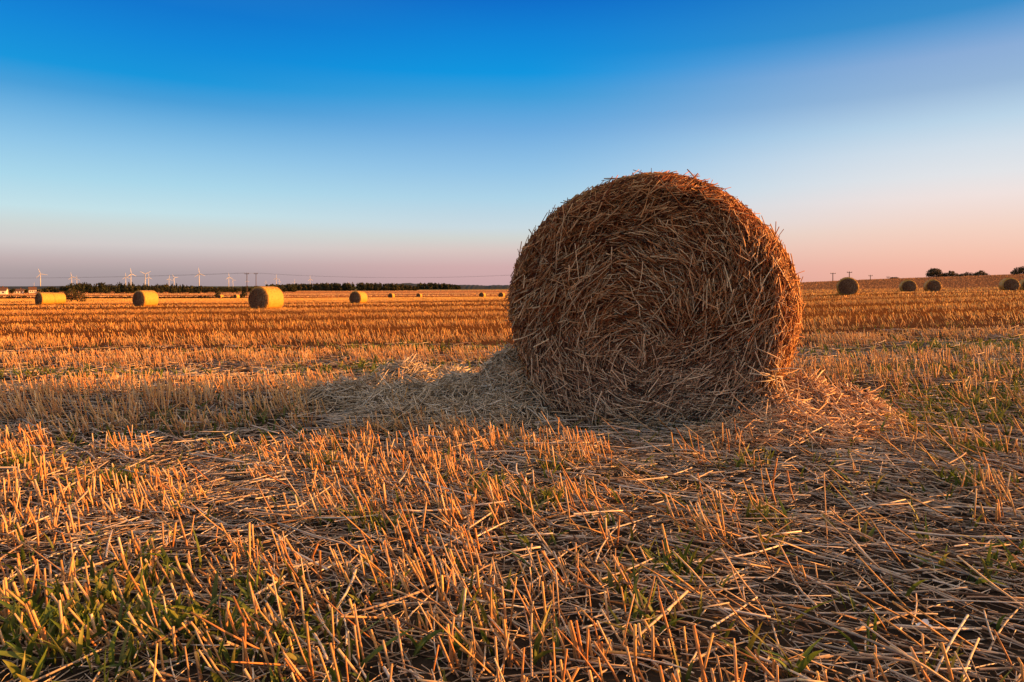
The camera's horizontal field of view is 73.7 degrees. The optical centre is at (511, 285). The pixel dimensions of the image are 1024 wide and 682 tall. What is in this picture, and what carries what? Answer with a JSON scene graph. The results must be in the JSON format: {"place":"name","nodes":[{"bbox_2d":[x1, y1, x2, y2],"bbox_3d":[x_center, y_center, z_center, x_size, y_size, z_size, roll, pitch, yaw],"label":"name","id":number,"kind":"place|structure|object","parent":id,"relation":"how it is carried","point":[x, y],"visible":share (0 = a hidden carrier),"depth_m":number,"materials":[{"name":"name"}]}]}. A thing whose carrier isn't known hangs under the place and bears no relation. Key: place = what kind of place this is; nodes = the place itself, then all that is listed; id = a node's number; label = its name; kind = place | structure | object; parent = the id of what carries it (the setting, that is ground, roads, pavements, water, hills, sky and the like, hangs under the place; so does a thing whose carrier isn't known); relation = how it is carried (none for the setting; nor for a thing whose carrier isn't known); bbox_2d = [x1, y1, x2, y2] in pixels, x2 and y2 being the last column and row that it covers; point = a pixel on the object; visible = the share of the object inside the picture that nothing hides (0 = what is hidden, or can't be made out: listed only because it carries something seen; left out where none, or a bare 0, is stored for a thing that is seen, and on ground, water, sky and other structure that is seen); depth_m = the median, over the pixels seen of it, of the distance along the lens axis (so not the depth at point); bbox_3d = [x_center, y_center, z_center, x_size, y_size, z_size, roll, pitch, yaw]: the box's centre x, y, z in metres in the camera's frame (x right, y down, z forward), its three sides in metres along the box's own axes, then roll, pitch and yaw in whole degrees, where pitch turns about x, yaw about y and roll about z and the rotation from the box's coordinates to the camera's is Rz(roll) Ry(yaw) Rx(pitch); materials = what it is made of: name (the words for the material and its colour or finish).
{"place":"outdoors","nodes":[
{"label":"outdoors","id":0,"kind":"place"},
{"bbox_2d":[8,283,509,288],"bbox_3d":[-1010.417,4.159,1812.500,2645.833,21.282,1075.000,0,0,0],"label":"hills","id":1,"kind":"structure","parent":0,"point":[412,285],"depth_m":1368.58,"materials":[{"name":"green plant"}]},
{"bbox_2d":[0,274,1023,681],"bbox_3d":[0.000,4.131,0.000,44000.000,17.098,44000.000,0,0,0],"label":"ground","id":2,"kind":"structure","parent":0,"point":[418,662],"depth_m":2.26,"materials":[{"name":"plant"}]},
{"bbox_2d":[0,286,8,293],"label":"farmhouse","id":3,"kind":"object","parent":2,"relation":"on","point":[4,290],"visible":0.98,"depth_m":469.14,"materials":[{"name":"paint"}]},
{"bbox_2d":[0,295,34,298],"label":"hedge","id":4,"kind":"object","parent":2,"relation":"on","point":[24,296],"visible":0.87,"depth_m":231.73,"materials":[{"name":"green plant"}]},
{"bbox_2d":[14,288,23,293],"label":"farmhouse","id":5,"kind":"object","parent":2,"relation":"on","point":[20,290],"visible":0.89,"depth_m":518.64,"materials":[{"name":"paint"}]},
{"bbox_2d":[28,286,36,292],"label":"farmhouse","id":6,"kind":"object","parent":2,"relation":"on","point":[33,289],"visible":0.96,"depth_m":558.59,"materials":[{"name":"paint"}]},
{"bbox_2d":[30,292,59,304],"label":"straw bale","id":7,"kind":"object","parent":2,"relation":"on","point":[46,298],"visible":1,"depth_m":75.53},
{"bbox_2d":[53,292,71,303],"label":"straw bale","id":8,"kind":"object","parent":2,"relation":"on","point":[60,298],"visible":0.56,"depth_m":81.73},
{"bbox_2d":[60,285,68,291],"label":"broadleaf tree","id":9,"kind":"object","parent":2,"relation":"on","point":[63,288],"visible":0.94,"depth_m":544.05,"materials":[{"name":"green plant"}]},
{"bbox_2d":[61,288,87,301],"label":"bush","id":10,"kind":"object","parent":2,"relation":"on","point":[74,296],"visible":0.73,"depth_m":117.91,"materials":[{"name":"green plant"}]},
{"bbox_2d":[68,283,84,291],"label":"broadleaf tree","id":11,"kind":"object","parent":2,"relation":"on","point":[73,287],"visible":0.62,"depth_m":520.79,"materials":[{"name":"green plant"}]},
{"bbox_2d":[84,283,91,291],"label":"broadleaf tree","id":12,"kind":"object","parent":2,"relation":"on","point":[86,286],"visible":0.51,"depth_m":539.91,"materials":[{"name":"green plant"}]},
{"bbox_2d":[94,283,99,292],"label":"conifer tree","id":13,"kind":"object","parent":2,"relation":"on","point":[96,290],"visible":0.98,"depth_m":531.83,"materials":[{"name":"green plant"}]},
{"bbox_2d":[98,283,103,292],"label":"conifer tree","id":14,"kind":"object","parent":2,"relation":"on","point":[101,290],"visible":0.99,"depth_m":528.54,"materials":[{"name":"green plant"}]},
{"bbox_2d":[83,296,131,298],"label":"hedge","id":15,"kind":"object","parent":2,"relation":"on","point":[112,297],"visible":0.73,"depth_m":239.84,"materials":[{"name":"green plant"}]},
{"bbox_2d":[120,283,124,292],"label":"conifer tree","id":16,"kind":"object","parent":2,"relation":"on","point":[122,288],"visible":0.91,"depth_m":541.29,"materials":[{"name":"green plant"}]},
{"bbox_2d":[125,290,163,306],"bbox_3d":[-30.530,1.125,57.012,4.323,1.616,2.230,0,0,24],"label":"straw bale","id":17,"kind":"object","parent":2,"relation":"on","point":[146,298],"visible":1,"depth_m":56.47},
{"bbox_2d":[162,284,168,292],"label":"broadleaf tree","id":18,"kind":"object","parent":2,"relation":"on","point":[166,288],"visible":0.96,"depth_m":562.46,"materials":[{"name":"green plant"}]},
{"bbox_2d":[169,284,174,292],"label":"conifer tree","id":19,"kind":"object","parent":2,"relation":"on","point":[172,289],"visible":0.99,"depth_m":518.81,"materials":[{"name":"green plant"}]},
{"bbox_2d":[159,295,244,297],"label":"hedge","id":20,"kind":"object","parent":2,"relation":"on","point":[200,296],"visible":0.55,"depth_m":242.69,"materials":[{"name":"green plant"}]},
{"bbox_2d":[51,282,460,291],"bbox_3d":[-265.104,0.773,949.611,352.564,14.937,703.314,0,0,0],"label":"forest","id":21,"kind":"object","parent":2,"relation":"on","point":[343,287],"visible":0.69,"depth_m":694.88,"materials":[{"name":"green plant"}]},
{"bbox_2d":[239,286,288,309],"bbox_3d":[-14.341,0.778,40.014,4.323,1.616,2.230,0,0,22],"label":"straw bale","id":22,"kind":"object","parent":2,"relation":"on","point":[267,297],"visible":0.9,"depth_m":39.43},
{"bbox_2d":[347,291,367,303],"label":"straw bale","id":23,"kind":"object","parent":2,"relation":"on","point":[356,297],"visible":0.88,"depth_m":73.40},
{"bbox_2d":[388,293,394,297],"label":"straw bale","id":24,"kind":"object","parent":2,"relation":"on","point":[391,295],"visible":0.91,"depth_m":187.37},
{"bbox_2d":[354,354,479,385],"bbox_3d":[-0.785,0.784,6.065,1.530,0.363,0.750,0,0,0],"label":"straw heap","id":25,"kind":"object","parent":2,"relation":"on","point":[410,368],"visible":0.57,"depth_m":5.98,"materials":[{"name":"beige plant"}]},
{"bbox_2d":[262,341,581,436],"bbox_3d":[-0.620,0.658,4.544,2.480,0.611,1.788,0,0,0],"label":"straw heap","id":26,"kind":"object","parent":2,"relation":"on","point":[478,394],"visible":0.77,"depth_m":4.46,"materials":[{"name":"beige plant"}]},
{"bbox_2d":[479,292,485,296],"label":"straw bale","id":27,"kind":"object","parent":2,"relation":"on","point":[482,294],"visible":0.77,"depth_m":185.40},
{"bbox_2d":[498,292,504,296],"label":"straw bale","id":28,"kind":"object","parent":2,"relation":"on","point":[501,294],"visible":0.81,"depth_m":189.39},
{"bbox_2d":[0,387,1023,681],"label":"stubble","id":29,"kind":"object","parent":2,"relation":"on","point":[416,569],"visible":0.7,"depth_m":2.07,"materials":[{"name":"yellow plant"}]},
{"bbox_2d":[0,286,1023,342],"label":"stubble","id":30,"kind":"object","parent":2,"relation":"on","point":[443,314],"visible":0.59,"depth_m":24.83,"materials":[{"name":"yellow plant"}]},
{"bbox_2d":[0,274,1023,302],"bbox_3d":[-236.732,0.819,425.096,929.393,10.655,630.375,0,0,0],"label":"stubble","id":31,"kind":"object","parent":2,"relation":"on","point":[369,295],"visible":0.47,"depth_m":225.85,"materials":[{"name":"yellow plant"}]},
{"bbox_2d":[0,319,1023,681],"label":"green regrowth","id":32,"kind":"object","parent":2,"relation":"on","point":[48,617],"visible":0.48,"depth_m":1.86,"materials":[{"name":"green plant"}]},
{"bbox_2d":[0,319,1023,429],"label":"stubble","id":33,"kind":"object","parent":2,"relation":"on","point":[132,390],"visible":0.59,"depth_m":6.11,"materials":[{"name":"yellow plant"}]},
{"bbox_2d":[505,568,524,598],"bbox_3d":[0.011,0.787,1.804,0.049,0.077,0.067,0,0,19],"label":"seedling","id":34,"kind":"object","parent":2,"relation":"on","point":[508,582],"visible":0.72,"depth_m":1.80,"materials":[{"name":"green plant"}]},
{"bbox_2d":[510,497,549,515],"bbox_3d":[0.062,0.783,2.425,0.151,0.081,0.104,0,0,8],"label":"seedling","id":35,"kind":"object","parent":2,"relation":"on","point":[530,513],"visible":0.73,"depth_m":2.44,"materials":[{"name":"green plant"}]},
{"bbox_2d":[593,560,651,593],"bbox_3d":[0.285,0.767,1.803,0.162,0.094,0.045,0,0,2],"label":"seedling","id":36,"kind":"object","parent":2,"relation":"on","point":[610,580],"visible":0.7,"depth_m":1.79,"materials":[{"name":"green plant"}]},
{"bbox_2d":[488,168,812,433],"bbox_3d":[0.930,0.166,4.439,1.848,1.762,1.652,0,0,22],"label":"straw bale","id":37,"kind":"object","parent":2,"relation":"on","point":[649,297],"visible":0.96,"depth_m":3.88},
{"bbox_2d":[739,622,824,678],"bbox_3d":[0.550,0.740,1.354,0.180,0.114,0.089,0,0,0],"label":"seedling","id":38,"kind":"object","parent":2,"relation":"on","point":[804,662],"visible":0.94,"depth_m":1.35,"materials":[{"name":"green plant"}]},
{"bbox_2d":[667,366,921,454],"bbox_3d":[1.485,0.672,3.714,1.650,0.438,1.177,0,0,0],"label":"straw heap","id":39,"kind":"object","parent":2,"relation":"on","point":[796,422],"visible":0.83,"depth_m":3.52,"materials":[{"name":"beige plant"}]},
{"bbox_2d":[823,277,870,294],"bbox_3d":[26.118,0.094,53.012,4.323,1.616,2.230,0,0,24],"label":"straw bale","id":40,"kind":"object","parent":2,"relation":"on","point":[847,285],"visible":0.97,"depth_m":52.37},
{"bbox_2d":[858,515,874,541],"bbox_3d":[1.098,0.754,2.139,0.044,0.078,0.097,0,0,0],"label":"seedling","id":41,"kind":"object","parent":2,"relation":"on","point":[870,533],"visible":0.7,"depth_m":2.10,"materials":[{"name":"green plant"}]},
{"bbox_2d":[890,280,923,291],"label":"straw bale","id":42,"kind":"object","parent":2,"relation":"on","point":[908,285],"visible":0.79,"depth_m":73.37},
{"bbox_2d":[911,619,932,626],"bbox_3d":[0.924,0.765,1.538,0.041,0.020,0.028,0,0,0],"label":"plastic scrap","id":43,"kind":"object","parent":2,"relation":"on","point":[926,621],"visible":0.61,"depth_m":1.54,"materials":[{"name":"white plastic"}]},
{"bbox_2d":[913,546,949,574],"bbox_3d":[1.135,0.737,1.823,0.091,0.079,0.077,0,0,0],"label":"seedling","id":44,"kind":"object","parent":2,"relation":"on","point":[942,562],"visible":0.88,"depth_m":1.82,"materials":[{"name":"green plant"}]},
{"bbox_2d":[926,268,944,277],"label":"broadleaf tree","id":45,"kind":"object","parent":2,"relation":"on","point":[933,272],"visible":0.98,"depth_m":183.53,"materials":[{"name":"green plant"}]},
{"bbox_2d":[922,279,949,291],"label":"straw bale","id":46,"kind":"object","parent":2,"relation":"on","point":[931,285],"visible":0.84,"depth_m":73.37},
{"bbox_2d":[943,271,960,276],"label":"bush","id":47,"kind":"object","parent":2,"relation":"on","point":[951,273],"visible":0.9,"depth_m":183.60,"materials":[{"name":"green plant"}]},
{"bbox_2d":[960,272,974,275],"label":"bush","id":48,"kind":"object","parent":2,"relation":"on","point":[966,274],"visible":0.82,"depth_m":183.76,"materials":[{"name":"green plant"}]},
{"bbox_2d":[973,270,989,275],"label":"bush","id":49,"kind":"object","parent":2,"relation":"on","point":[980,272],"visible":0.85,"depth_m":183.67,"materials":[{"name":"green plant"}]},
{"bbox_2d":[988,278,1023,290],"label":"straw bale","id":50,"kind":"object","parent":2,"relation":"on","point":[1008,284],"visible":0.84,"depth_m":69.41},
{"bbox_2d":[1010,266,1023,274],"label":"bush","id":51,"kind":"object","parent":2,"relation":"on","point":[1020,270],"visible":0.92,"depth_m":181.66,"materials":[{"name":"green plant"}]},
{"bbox_2d":[1019,279,1023,289],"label":"straw bale","id":52,"kind":"object","parent":2,"relation":"on","point":[1021,282],"visible":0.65,"depth_m":77.79},
{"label":"utility pole","id":53,"kind":"object","parent":2,"relation":"on","visible":0},
{"bbox_2d":[55,273,237,277],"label":"power line","id":54,"kind":"object","parent":53,"relation":"attached to","point":[157,275],"visible":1,"depth_m":331.83,"materials":[{"name":"black metal"}]},
{"bbox_2d":[0,0,1023,285],"label":"sky","id":55,"kind":"structure","parent":0,"point":[383,141],"materials":[{"name":"blue"}]}
]}

